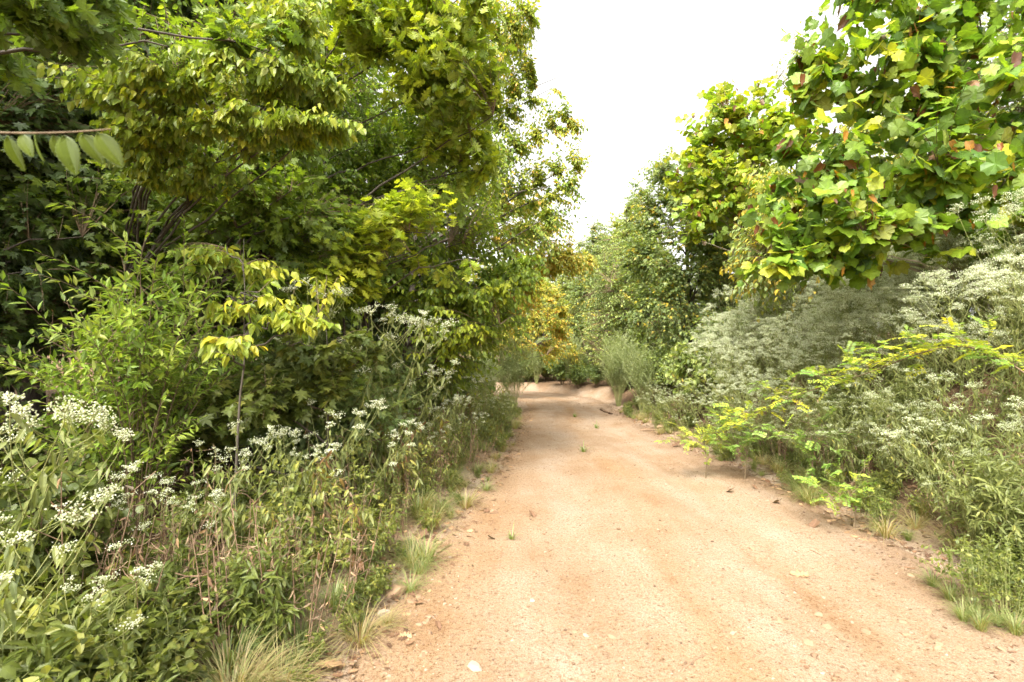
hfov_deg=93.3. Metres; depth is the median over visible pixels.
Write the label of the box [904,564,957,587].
grass tuft
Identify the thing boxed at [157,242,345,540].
elm sapling
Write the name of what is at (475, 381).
boneset plant
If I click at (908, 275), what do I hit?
boneset plant
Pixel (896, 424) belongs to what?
boneset plant
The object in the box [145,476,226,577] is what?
boneset plant
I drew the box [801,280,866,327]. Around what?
boneset plant
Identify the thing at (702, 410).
boneset plant
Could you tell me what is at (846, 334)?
boneset plant
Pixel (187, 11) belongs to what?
forest tree
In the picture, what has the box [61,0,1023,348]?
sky
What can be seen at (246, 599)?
leafy weed
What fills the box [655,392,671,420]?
boneset plant
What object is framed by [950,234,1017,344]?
boneset plant
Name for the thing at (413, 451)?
leafy herb
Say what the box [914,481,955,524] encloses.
dry weed
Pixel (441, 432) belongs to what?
boneset plant
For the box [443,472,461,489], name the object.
leafy weed
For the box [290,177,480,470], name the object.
oak sapling
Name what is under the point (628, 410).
leafy weed
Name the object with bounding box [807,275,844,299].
boneset plant
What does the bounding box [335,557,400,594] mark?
grass tuft
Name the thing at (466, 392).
bush
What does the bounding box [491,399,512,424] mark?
boneset plant
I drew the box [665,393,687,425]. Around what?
boneset plant
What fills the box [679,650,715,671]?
stick
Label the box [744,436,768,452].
leafy weed
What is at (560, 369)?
bush
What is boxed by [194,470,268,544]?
leafy weed
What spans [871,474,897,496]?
leafy weed
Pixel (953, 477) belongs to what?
leafy weed
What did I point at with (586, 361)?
bush
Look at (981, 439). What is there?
leafy herb
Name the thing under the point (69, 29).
hickory tree
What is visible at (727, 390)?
boneset plant
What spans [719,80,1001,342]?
persimmon tree
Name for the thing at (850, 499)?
locust seedling
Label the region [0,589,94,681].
leafy weed
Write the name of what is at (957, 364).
boneset plant
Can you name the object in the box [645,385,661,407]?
boneset plant
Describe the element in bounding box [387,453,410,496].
leafy herb
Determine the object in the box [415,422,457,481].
leafy herb
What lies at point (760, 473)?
grass tuft
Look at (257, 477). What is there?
leafy herb
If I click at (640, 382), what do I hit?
feathery bush
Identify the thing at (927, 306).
bush
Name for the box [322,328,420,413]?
bush
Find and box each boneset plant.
[0,391,143,618]
[0,403,140,652]
[0,483,123,679]
[44,537,163,661]
[108,470,178,575]
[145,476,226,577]
[193,436,273,550]
[224,419,308,542]
[252,304,326,487]
[270,429,343,509]
[276,274,352,492]
[307,398,388,504]
[335,304,421,505]
[351,302,460,483]
[358,419,421,508]
[388,361,459,491]
[401,415,434,449]
[410,406,445,438]
[424,424,451,457]
[431,393,475,453]
[443,399,461,436]
[445,414,464,433]
[453,376,484,443]
[460,401,481,429]
[460,412,488,448]
[468,374,496,439]
[477,392,494,412]
[486,391,510,417]
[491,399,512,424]
[636,390,667,426]
[642,391,654,416]
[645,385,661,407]
[649,398,667,420]
[651,386,676,421]
[655,383,675,414]
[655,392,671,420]
[658,394,684,426]
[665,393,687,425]
[669,394,692,431]
[671,410,688,431]
[673,379,701,425]
[673,393,700,429]
[676,388,705,426]
[684,331,750,430]
[684,375,721,422]
[689,327,727,389]
[689,392,715,445]
[692,309,747,354]
[692,417,715,444]
[693,328,742,404]
[697,323,753,404]
[699,284,753,373]
[700,327,745,373]
[700,394,725,440]
[701,381,738,410]
[703,336,766,406]
[705,322,765,400]
[705,362,755,442]
[707,334,762,410]
[709,390,746,441]
[710,346,754,417]
[713,309,771,397]
[713,370,745,404]
[714,309,780,392]
[716,332,765,408]
[716,365,773,436]
[716,380,754,427]
[718,345,781,435]
[719,375,759,431]
[723,374,784,440]
[724,323,777,405]
[726,340,785,425]
[727,420,757,459]
[728,297,796,400]
[729,297,786,348]
[729,413,760,461]
[732,286,783,365]
[733,377,758,424]
[734,330,798,432]
[734,394,764,454]
[735,288,770,365]
[735,300,779,348]
[736,305,785,387]
[738,374,801,453]
[741,404,785,449]
[743,285,799,343]
[743,320,788,387]
[747,316,808,417]
[748,289,805,378]
[748,415,780,456]
[751,284,807,369]
[756,400,787,422]
[757,327,815,409]
[761,313,837,414]
[761,392,785,444]
[762,417,789,450]
[763,285,826,386]
[763,311,813,392]
[764,338,851,453]
[766,356,848,456]
[768,411,818,471]
[769,293,830,378]
[772,400,808,445]
[773,420,823,473]
[775,277,823,377]
[775,326,865,409]
[775,414,815,465]
[778,318,898,455]
[778,339,840,421]
[779,406,825,476]
[780,308,863,393]
[780,324,830,402]
[782,335,860,424]
[785,297,855,401]
[785,316,849,383]
[785,433,816,472]
[786,308,869,403]
[786,417,844,490]
[787,275,837,330]
[791,382,861,485]
[791,404,827,427]
[792,392,868,481]
[795,289,906,432]
[797,287,854,329]
[800,289,904,399]
[801,277,849,328]
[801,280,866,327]
[802,252,906,377]
[802,277,870,370]
[802,299,867,373]
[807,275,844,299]
[807,280,867,367]
[814,299,889,378]
[814,322,896,411]
[817,416,879,476]
[818,311,910,438]
[820,250,913,338]
[821,250,910,378]
[824,288,947,431]
[826,422,866,476]
[829,300,889,392]
[835,271,898,366]
[836,360,894,434]
[837,271,883,324]
[841,357,926,453]
[845,379,939,499]
[845,417,902,486]
[850,389,912,464]
[852,285,932,395]
[852,295,950,401]
[853,292,942,390]
[856,427,909,478]
[858,251,921,355]
[858,265,920,356]
[859,418,917,480]
[862,283,950,400]
[866,274,926,357]
[868,250,911,310]
[868,264,961,383]
[868,275,953,383]
[869,403,981,514]
[869,422,955,541]
[871,397,927,473]
[877,235,952,358]
[878,435,964,528]
[880,249,960,322]
[882,235,962,349]
[887,240,978,375]
[887,310,988,426]
[889,235,947,342]
[892,236,1003,361]
[893,241,972,389]
[896,268,1023,451]
[901,254,1018,390]
[901,361,997,459]
[901,398,982,475]
[904,411,981,501]
[905,246,999,358]
[910,230,1022,373]
[912,321,1012,430]
[913,382,1000,467]
[918,401,978,453]
[919,233,1023,356]
[921,475,991,543]
[925,211,1023,381]
[925,236,1003,322]
[926,187,1023,346]
[930,254,1023,353]
[934,236,1023,335]
[945,441,1023,538]
[947,273,1023,412]
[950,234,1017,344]
[957,233,1023,386]
[965,253,1023,365]
[966,224,1023,320]
[966,226,1023,393]
[976,395,1023,449]
[985,415,1023,460]
[995,237,1023,295]
[998,413,1023,442]
[1000,241,1023,287]
[1012,400,1023,412]
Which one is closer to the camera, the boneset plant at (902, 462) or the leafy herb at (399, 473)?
the boneset plant at (902, 462)
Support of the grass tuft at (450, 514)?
on the ground
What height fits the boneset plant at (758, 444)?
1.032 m
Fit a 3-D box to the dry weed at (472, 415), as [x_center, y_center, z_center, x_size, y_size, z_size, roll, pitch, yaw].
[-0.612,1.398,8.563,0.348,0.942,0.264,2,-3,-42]
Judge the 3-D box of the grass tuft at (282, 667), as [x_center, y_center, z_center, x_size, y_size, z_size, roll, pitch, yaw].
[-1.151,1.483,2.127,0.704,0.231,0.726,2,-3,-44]
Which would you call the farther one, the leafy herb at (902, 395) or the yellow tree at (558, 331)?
the yellow tree at (558, 331)
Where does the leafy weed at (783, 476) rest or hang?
on the ground
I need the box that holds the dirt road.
[349,390,1023,681]
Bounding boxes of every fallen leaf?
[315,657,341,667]
[416,528,427,539]
[435,620,441,630]
[790,569,808,577]
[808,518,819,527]
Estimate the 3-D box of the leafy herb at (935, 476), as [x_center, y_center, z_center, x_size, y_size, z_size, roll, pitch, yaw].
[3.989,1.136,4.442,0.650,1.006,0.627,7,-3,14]
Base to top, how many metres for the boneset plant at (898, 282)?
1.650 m
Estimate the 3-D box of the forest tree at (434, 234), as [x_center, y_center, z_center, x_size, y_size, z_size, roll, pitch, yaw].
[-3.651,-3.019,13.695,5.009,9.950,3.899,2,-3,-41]
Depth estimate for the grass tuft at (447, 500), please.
4.96 m
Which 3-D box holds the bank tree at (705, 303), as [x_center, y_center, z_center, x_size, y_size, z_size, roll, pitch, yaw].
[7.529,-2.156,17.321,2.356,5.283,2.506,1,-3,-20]
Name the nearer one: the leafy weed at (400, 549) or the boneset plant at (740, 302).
the leafy weed at (400, 549)
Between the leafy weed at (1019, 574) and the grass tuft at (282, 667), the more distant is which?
the leafy weed at (1019, 574)
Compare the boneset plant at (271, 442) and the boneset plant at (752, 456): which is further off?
the boneset plant at (752, 456)
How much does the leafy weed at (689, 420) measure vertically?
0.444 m
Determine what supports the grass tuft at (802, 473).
on the ground
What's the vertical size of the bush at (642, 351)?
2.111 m
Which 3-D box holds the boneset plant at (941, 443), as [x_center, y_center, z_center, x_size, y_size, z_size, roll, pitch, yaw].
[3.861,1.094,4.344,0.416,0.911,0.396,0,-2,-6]
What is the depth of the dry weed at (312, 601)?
2.47 m
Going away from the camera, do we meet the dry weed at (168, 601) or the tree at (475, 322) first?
the dry weed at (168, 601)
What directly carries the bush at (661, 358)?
on the ground
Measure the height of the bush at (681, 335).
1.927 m
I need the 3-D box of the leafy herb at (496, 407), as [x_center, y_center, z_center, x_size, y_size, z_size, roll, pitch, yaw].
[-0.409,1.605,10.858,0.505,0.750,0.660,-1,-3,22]
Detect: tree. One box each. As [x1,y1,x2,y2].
[0,0,197,445]
[0,0,304,98]
[0,9,412,471]
[0,38,180,423]
[0,60,160,409]
[0,186,172,415]
[36,0,366,380]
[44,0,461,343]
[57,0,369,351]
[96,3,292,344]
[170,0,516,344]
[174,12,530,346]
[216,0,427,354]
[332,72,451,360]
[368,233,548,418]
[404,168,486,394]
[405,0,592,416]
[448,182,600,401]
[462,258,502,355]
[485,280,576,395]
[501,303,534,356]
[518,267,554,349]
[534,269,586,361]
[540,269,588,361]
[545,215,614,380]
[555,233,591,308]
[574,229,629,366]
[576,193,662,384]
[577,209,627,360]
[580,239,606,370]
[596,187,673,380]
[618,143,775,352]
[642,240,692,349]
[651,276,695,345]
[655,74,818,348]
[692,253,742,316]
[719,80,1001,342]
[735,0,1023,358]
[770,11,848,335]
[808,125,892,307]
[884,14,1016,320]
[964,7,1023,180]
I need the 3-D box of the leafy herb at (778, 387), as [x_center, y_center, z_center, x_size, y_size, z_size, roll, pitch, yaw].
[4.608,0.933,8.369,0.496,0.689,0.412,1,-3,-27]
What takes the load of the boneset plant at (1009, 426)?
on the ground
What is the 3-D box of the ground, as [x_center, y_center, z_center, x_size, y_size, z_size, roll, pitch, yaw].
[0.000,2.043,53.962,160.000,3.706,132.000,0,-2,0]
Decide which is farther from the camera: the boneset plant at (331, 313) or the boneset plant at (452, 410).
the boneset plant at (452, 410)
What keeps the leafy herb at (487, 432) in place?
on the ground
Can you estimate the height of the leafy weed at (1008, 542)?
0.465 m
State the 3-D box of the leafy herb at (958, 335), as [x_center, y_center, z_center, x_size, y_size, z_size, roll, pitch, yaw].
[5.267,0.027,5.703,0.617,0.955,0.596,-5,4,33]
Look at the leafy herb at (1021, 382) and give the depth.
4.49 m
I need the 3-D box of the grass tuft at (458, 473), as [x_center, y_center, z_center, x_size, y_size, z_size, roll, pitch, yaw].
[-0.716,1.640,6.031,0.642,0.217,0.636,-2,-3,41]
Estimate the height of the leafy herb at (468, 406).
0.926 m
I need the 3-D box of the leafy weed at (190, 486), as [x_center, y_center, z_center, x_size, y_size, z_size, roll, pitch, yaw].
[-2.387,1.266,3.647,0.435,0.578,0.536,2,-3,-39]
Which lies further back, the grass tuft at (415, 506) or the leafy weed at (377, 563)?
the grass tuft at (415, 506)
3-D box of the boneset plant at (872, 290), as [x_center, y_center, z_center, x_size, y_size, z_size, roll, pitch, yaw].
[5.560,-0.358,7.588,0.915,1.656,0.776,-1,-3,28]
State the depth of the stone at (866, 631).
2.79 m
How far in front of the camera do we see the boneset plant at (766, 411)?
7.54 m
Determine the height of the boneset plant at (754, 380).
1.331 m
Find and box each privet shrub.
[0,203,272,547]
[1,323,193,536]
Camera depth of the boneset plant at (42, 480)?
2.00 m
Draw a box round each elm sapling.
[0,128,124,174]
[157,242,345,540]
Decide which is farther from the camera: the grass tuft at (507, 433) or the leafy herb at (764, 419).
the grass tuft at (507, 433)
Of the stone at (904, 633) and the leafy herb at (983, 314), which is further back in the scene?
the leafy herb at (983, 314)
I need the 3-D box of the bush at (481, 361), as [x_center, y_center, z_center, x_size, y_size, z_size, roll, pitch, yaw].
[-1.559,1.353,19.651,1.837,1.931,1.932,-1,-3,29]
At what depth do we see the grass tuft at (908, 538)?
4.13 m
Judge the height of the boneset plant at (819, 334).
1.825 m
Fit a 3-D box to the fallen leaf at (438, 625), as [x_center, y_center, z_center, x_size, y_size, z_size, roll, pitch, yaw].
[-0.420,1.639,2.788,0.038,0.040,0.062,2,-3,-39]
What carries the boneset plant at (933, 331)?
on the ground
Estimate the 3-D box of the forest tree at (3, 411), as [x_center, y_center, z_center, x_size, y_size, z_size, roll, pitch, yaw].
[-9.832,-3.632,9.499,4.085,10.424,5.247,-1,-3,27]
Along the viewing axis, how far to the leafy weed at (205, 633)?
2.08 m
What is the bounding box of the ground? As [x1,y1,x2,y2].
[0,324,1023,681]
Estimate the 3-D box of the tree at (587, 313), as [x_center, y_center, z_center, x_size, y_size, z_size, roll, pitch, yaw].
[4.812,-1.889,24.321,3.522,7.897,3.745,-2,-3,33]
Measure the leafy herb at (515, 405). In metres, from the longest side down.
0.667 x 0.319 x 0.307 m
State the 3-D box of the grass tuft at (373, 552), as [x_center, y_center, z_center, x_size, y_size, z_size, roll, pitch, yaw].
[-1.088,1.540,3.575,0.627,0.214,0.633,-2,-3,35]
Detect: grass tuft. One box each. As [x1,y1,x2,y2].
[142,620,325,681]
[171,614,328,681]
[173,612,281,681]
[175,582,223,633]
[196,625,321,681]
[200,617,328,681]
[206,630,362,681]
[247,621,348,681]
[267,598,339,657]
[290,562,337,619]
[291,593,421,671]
[305,570,368,613]
[320,577,352,594]
[321,596,377,632]
[326,559,395,594]
[330,543,391,575]
[331,533,403,570]
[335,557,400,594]
[343,608,366,623]
[353,607,374,623]
[357,602,412,635]
[376,492,411,513]
[378,568,442,606]
[382,477,404,500]
[382,523,478,582]
[383,531,460,575]
[392,485,446,519]
[392,546,450,582]
[395,532,421,546]
[400,489,449,514]
[401,497,458,526]
[401,499,470,534]
[402,489,457,509]
[427,488,470,514]
[435,466,477,490]
[438,505,461,519]
[439,484,495,515]
[441,481,467,491]
[444,459,469,476]
[448,463,472,479]
[449,471,481,490]
[450,454,470,469]
[458,443,479,463]
[465,460,495,471]
[470,478,501,494]
[473,457,508,473]
[479,440,496,452]
[487,451,507,458]
[492,440,515,450]
[501,521,518,539]
[502,426,515,438]
[506,417,524,428]
[577,442,589,451]
[627,411,648,420]
[638,416,650,422]
[653,427,667,434]
[671,432,692,439]
[709,454,727,460]
[739,442,771,457]
[747,448,776,467]
[749,452,797,473]
[753,467,771,475]
[761,457,794,474]
[775,468,839,491]
[778,469,808,490]
[779,470,842,496]
[780,481,829,505]
[784,463,814,476]
[785,484,834,509]
[786,476,828,492]
[797,465,815,477]
[815,487,858,509]
[821,464,847,480]
[827,479,896,504]
[839,504,934,543]
[881,499,943,530]
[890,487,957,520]
[890,526,927,542]
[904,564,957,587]
[908,511,981,559]
[917,493,959,519]
[918,577,970,601]
[930,593,991,626]
[945,586,1000,617]
[945,600,1012,636]
[974,601,1023,629]
[977,580,1021,616]
[984,603,1023,636]
[996,591,1023,617]
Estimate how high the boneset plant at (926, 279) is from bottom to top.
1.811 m
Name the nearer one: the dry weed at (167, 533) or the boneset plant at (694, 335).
the dry weed at (167, 533)
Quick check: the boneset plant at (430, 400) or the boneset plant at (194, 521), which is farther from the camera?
the boneset plant at (430, 400)
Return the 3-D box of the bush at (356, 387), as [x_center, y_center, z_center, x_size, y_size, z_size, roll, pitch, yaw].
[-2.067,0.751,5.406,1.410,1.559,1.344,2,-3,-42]
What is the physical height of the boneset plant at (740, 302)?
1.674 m
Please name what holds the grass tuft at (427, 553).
on the ground
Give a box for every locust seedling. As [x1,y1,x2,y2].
[655,422,726,477]
[705,403,742,462]
[707,424,764,478]
[740,404,852,483]
[792,454,891,527]
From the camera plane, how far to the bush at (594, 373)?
21.23 m
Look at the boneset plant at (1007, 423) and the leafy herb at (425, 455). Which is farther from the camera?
the leafy herb at (425, 455)
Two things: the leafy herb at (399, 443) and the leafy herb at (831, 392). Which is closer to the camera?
the leafy herb at (399, 443)
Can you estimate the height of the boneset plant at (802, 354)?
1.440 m
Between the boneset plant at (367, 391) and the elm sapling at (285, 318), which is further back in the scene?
the boneset plant at (367, 391)
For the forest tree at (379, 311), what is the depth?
11.48 m
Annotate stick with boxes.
[600,408,612,413]
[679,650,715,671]
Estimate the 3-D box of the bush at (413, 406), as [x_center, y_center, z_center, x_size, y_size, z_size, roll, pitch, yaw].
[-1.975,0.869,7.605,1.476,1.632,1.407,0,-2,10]
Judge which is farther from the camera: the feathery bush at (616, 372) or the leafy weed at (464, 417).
the feathery bush at (616, 372)
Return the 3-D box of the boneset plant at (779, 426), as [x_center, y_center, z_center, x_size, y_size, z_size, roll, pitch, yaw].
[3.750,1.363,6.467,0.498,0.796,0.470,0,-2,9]
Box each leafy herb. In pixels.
[202,459,270,572]
[211,453,321,555]
[246,487,325,583]
[253,451,344,510]
[258,503,293,560]
[267,443,329,522]
[271,469,320,514]
[285,460,343,513]
[293,465,379,584]
[295,459,367,554]
[296,450,350,559]
[319,511,385,580]
[323,431,390,508]
[334,491,384,587]
[336,461,358,491]
[356,418,391,480]
[368,417,393,456]
[370,441,422,512]
[371,416,405,457]
[376,422,430,496]
[386,490,417,535]
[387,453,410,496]
[390,435,446,495]
[402,409,428,432]
[403,439,446,486]
[410,411,428,437]
[410,458,440,496]
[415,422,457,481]
[419,426,441,456]
[419,463,457,503]
[420,445,442,484]
[421,431,454,475]
[423,410,460,467]
[431,388,462,437]
[432,405,466,435]
[438,438,458,464]
[450,420,480,456]
[453,391,481,431]
[453,422,469,452]
[470,383,495,407]
[475,384,506,418]
[478,406,494,429]
[481,419,494,446]
[483,389,494,405]
[483,396,506,420]
[486,387,499,399]
[488,391,509,425]
[490,412,504,436]
[491,424,502,445]
[493,382,511,414]
[498,388,513,413]
[506,396,514,416]
[509,395,519,414]
[709,393,725,425]
[718,404,743,436]
[744,345,770,392]
[748,413,781,455]
[753,341,793,386]
[764,382,798,429]
[764,414,799,462]
[767,375,790,408]
[784,330,820,379]
[800,399,860,466]
[800,402,846,462]
[805,392,857,460]
[808,380,848,417]
[820,379,882,449]
[832,368,878,409]
[842,387,908,475]
[844,381,886,441]
[862,390,921,453]
[863,361,932,428]
[865,374,940,459]
[867,344,938,407]
[872,380,943,461]
[883,352,945,408]
[888,308,931,362]
[895,410,999,514]
[896,294,931,343]
[905,401,968,470]
[908,346,966,404]
[916,409,989,482]
[920,455,1023,557]
[926,303,998,380]
[930,434,1023,549]
[941,393,1018,465]
[944,319,1008,385]
[950,447,1023,563]
[951,311,1002,374]
[951,457,1023,561]
[958,446,1023,525]
[965,300,1007,340]
[967,412,1023,514]
[972,356,1023,438]
[982,292,1023,375]
[995,286,1023,344]
[997,370,1023,434]
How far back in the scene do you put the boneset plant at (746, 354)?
8.49 m
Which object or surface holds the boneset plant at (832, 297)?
on the ground
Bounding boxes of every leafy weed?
[0,532,80,607]
[0,534,135,655]
[0,550,90,661]
[0,587,144,681]
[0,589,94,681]
[0,594,25,653]
[0,658,60,681]
[13,608,171,681]
[21,576,145,662]
[39,670,119,681]
[50,589,174,661]
[54,535,143,597]
[54,579,166,676]
[60,602,192,681]
[82,634,161,681]
[84,530,153,588]
[90,560,228,672]
[106,671,178,681]
[121,538,165,593]
[122,528,161,567]
[133,530,242,633]
[142,602,226,681]
[147,489,208,558]
[149,584,195,620]
[163,474,226,539]
[169,488,227,543]
[181,529,197,550]
[187,527,310,651]
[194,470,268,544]
[206,542,311,644]
[224,497,298,556]
[224,514,283,558]
[225,471,273,540]
[231,581,316,659]
[251,473,289,502]
[257,480,312,523]
[257,493,311,541]
[257,493,326,568]
[267,550,313,613]
[286,661,319,681]
[289,540,334,586]
[290,516,342,563]
[299,621,333,661]
[307,506,344,554]
[322,481,339,514]
[328,573,371,615]
[332,599,363,635]
[337,455,381,494]
[340,475,370,504]
[343,507,395,554]
[346,483,380,520]
[356,491,374,513]
[357,499,406,558]
[357,566,388,608]
[363,455,386,480]
[365,559,394,595]
[366,465,418,523]
[370,555,387,572]
[378,449,413,489]
[393,540,407,560]
[407,478,431,500]
[417,507,441,533]
[418,411,433,427]
[436,436,459,460]
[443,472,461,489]
[445,484,454,496]
[451,442,471,470]
[453,475,464,488]
[454,409,472,425]
[454,492,463,505]
[471,418,495,444]
[474,467,481,477]
[494,432,508,449]
[504,421,511,431]
[625,406,633,416]
[652,406,664,415]
[653,417,660,427]
[656,411,668,422]
[664,417,677,428]
[669,403,681,416]
[683,410,696,428]
[701,427,715,445]
[717,438,736,460]
[719,440,738,460]
[736,425,750,443]
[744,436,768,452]
[747,457,759,471]
[758,445,771,461]
[770,451,784,465]
[775,468,791,484]
[780,460,795,473]
[784,450,800,467]
[794,449,815,470]
[809,469,829,488]
[813,488,827,505]
[814,457,831,467]
[824,470,846,489]
[845,461,864,481]
[845,471,883,508]
[847,438,875,463]
[852,449,867,466]
[852,478,886,514]
[855,476,888,510]
[856,487,897,530]
[860,492,896,526]
[868,471,898,496]
[869,467,906,500]
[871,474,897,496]
[874,454,911,490]
[878,490,905,519]
[900,443,929,472]
[903,453,929,477]
[905,488,936,519]
[914,530,993,599]
[920,468,953,493]
[933,458,975,488]
[942,504,976,544]
[942,544,1022,620]
[955,531,1023,593]
[962,543,1020,595]
[963,549,1023,618]
[978,536,1023,600]
[1001,533,1023,585]
[1005,562,1023,605]
[1015,539,1023,569]
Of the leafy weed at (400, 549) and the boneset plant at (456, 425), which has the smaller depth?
the leafy weed at (400, 549)
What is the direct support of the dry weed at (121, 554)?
on the ground
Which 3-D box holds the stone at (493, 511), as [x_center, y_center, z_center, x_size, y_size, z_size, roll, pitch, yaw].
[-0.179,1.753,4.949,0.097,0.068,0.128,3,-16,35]
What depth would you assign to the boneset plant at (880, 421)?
5.44 m
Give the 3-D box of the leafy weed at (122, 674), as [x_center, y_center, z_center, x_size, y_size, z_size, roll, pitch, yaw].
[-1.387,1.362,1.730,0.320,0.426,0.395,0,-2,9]
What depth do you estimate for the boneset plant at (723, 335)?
10.08 m
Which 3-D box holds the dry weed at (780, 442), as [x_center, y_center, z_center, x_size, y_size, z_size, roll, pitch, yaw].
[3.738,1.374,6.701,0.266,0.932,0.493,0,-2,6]
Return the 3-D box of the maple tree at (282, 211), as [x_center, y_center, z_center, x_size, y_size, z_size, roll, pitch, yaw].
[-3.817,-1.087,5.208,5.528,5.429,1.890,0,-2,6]
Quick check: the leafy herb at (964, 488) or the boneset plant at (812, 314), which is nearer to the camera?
the leafy herb at (964, 488)
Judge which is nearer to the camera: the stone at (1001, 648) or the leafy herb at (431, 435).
the stone at (1001, 648)
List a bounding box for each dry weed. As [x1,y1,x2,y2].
[0,463,37,597]
[6,498,95,596]
[29,461,155,598]
[38,510,164,619]
[92,491,216,598]
[99,549,203,610]
[101,531,202,660]
[140,590,199,630]
[143,504,183,571]
[149,495,183,584]
[165,503,221,633]
[175,501,260,669]
[180,445,247,549]
[183,499,230,556]
[187,519,256,626]
[200,506,255,559]
[201,493,259,631]
[211,519,280,629]
[225,469,289,646]
[227,451,261,502]
[236,514,354,658]
[259,515,307,599]
[280,486,315,582]
[284,486,358,573]
[295,554,362,642]
[298,421,345,475]
[298,435,346,502]
[326,480,372,576]
[331,452,371,520]
[342,483,379,532]
[342,504,381,610]
[356,424,388,485]
[368,442,386,513]
[385,492,412,547]
[394,470,419,528]
[424,441,455,491]
[427,435,454,488]
[437,432,462,469]
[456,425,476,465]
[467,440,485,474]
[469,396,487,436]
[472,433,499,465]
[762,417,794,463]
[770,408,792,460]
[772,411,797,461]
[800,413,844,470]
[814,398,832,466]
[847,425,890,471]
[872,402,928,469]
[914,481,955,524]
[918,488,964,531]
[931,440,993,537]
[1014,444,1023,515]
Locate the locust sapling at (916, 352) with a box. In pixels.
[700,315,1023,450]
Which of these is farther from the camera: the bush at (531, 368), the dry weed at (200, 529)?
the bush at (531, 368)
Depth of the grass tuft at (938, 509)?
4.34 m
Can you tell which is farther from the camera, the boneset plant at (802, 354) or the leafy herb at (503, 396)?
the leafy herb at (503, 396)
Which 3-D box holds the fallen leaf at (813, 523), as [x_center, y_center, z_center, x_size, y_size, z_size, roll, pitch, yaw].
[2.807,1.705,4.509,0.124,0.081,0.075,1,-3,-22]
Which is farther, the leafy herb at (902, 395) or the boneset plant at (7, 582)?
the leafy herb at (902, 395)
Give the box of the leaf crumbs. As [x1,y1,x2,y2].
[346,398,1023,680]
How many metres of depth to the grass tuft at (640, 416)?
12.65 m
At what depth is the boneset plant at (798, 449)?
5.91 m
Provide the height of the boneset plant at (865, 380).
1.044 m
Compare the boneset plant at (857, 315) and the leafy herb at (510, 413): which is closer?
the boneset plant at (857, 315)
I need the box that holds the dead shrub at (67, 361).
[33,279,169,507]
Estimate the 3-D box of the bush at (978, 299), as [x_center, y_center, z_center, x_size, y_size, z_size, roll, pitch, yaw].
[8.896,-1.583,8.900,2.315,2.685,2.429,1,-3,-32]
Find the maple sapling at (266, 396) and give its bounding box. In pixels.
[113,326,390,480]
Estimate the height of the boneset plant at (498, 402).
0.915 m
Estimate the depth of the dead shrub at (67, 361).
3.62 m
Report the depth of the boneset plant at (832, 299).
8.22 m
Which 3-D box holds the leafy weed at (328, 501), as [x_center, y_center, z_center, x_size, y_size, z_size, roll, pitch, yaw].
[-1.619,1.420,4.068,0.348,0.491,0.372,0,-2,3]
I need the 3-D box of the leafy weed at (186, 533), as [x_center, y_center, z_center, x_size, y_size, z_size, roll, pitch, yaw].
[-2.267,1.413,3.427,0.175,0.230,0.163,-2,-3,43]
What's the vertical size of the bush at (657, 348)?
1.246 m
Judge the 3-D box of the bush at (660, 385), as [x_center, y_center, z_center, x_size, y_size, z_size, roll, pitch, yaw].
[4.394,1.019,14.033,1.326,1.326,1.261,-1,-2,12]
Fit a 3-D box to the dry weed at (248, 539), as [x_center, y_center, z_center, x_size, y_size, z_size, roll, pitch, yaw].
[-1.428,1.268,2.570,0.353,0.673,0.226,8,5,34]
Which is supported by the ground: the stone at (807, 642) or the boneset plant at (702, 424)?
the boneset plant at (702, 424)
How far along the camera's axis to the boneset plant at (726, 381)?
9.07 m
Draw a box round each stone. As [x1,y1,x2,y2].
[371,660,380,665]
[377,609,389,616]
[384,584,406,597]
[402,579,411,584]
[415,671,420,677]
[425,541,433,547]
[467,660,481,671]
[489,509,498,513]
[519,670,528,677]
[607,632,616,638]
[775,617,782,621]
[801,639,812,645]
[814,611,822,615]
[821,624,833,629]
[834,672,843,679]
[860,628,870,634]
[893,673,902,678]
[899,632,910,635]
[923,609,931,613]
[933,644,941,649]
[934,571,951,581]
[955,645,964,651]
[995,646,1005,651]
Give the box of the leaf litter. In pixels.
[64,365,1023,680]
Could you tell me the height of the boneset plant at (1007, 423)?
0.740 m
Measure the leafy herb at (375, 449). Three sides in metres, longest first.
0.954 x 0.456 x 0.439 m
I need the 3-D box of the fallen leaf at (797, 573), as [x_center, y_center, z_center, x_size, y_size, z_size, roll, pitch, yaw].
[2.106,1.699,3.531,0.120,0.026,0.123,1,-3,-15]
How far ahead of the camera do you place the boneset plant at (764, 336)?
8.23 m
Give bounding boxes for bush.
[0,391,81,513]
[0,423,164,596]
[34,375,106,466]
[112,355,240,493]
[150,330,293,465]
[160,390,248,494]
[180,364,240,444]
[184,317,292,464]
[228,379,362,484]
[231,334,296,375]
[232,365,299,432]
[249,327,405,410]
[253,352,413,476]
[269,345,416,435]
[306,339,376,472]
[316,314,389,381]
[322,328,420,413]
[372,371,414,441]
[380,332,423,383]
[382,355,433,409]
[384,345,436,421]
[400,340,427,371]
[413,342,432,379]
[416,356,469,413]
[441,357,481,407]
[466,351,498,381]
[468,350,501,403]
[483,330,539,410]
[519,352,549,380]
[524,368,536,380]
[526,336,545,383]
[539,361,551,380]
[540,357,553,380]
[544,355,568,384]
[546,354,559,380]
[555,337,585,385]
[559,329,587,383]
[563,360,591,387]
[582,364,609,387]
[583,357,596,381]
[595,333,635,406]
[601,325,646,392]
[604,361,641,390]
[619,342,665,414]
[625,334,659,376]
[636,332,688,401]
[641,364,673,394]
[652,340,674,356]
[655,316,739,418]
[663,332,697,409]
[665,315,706,352]
[687,306,744,347]
[698,303,747,353]
[715,298,747,314]
[733,294,810,338]
[878,256,943,323]
[884,254,972,319]
[906,233,1003,311]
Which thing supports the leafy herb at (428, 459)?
on the ground
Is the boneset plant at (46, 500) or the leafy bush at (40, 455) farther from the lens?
the leafy bush at (40, 455)

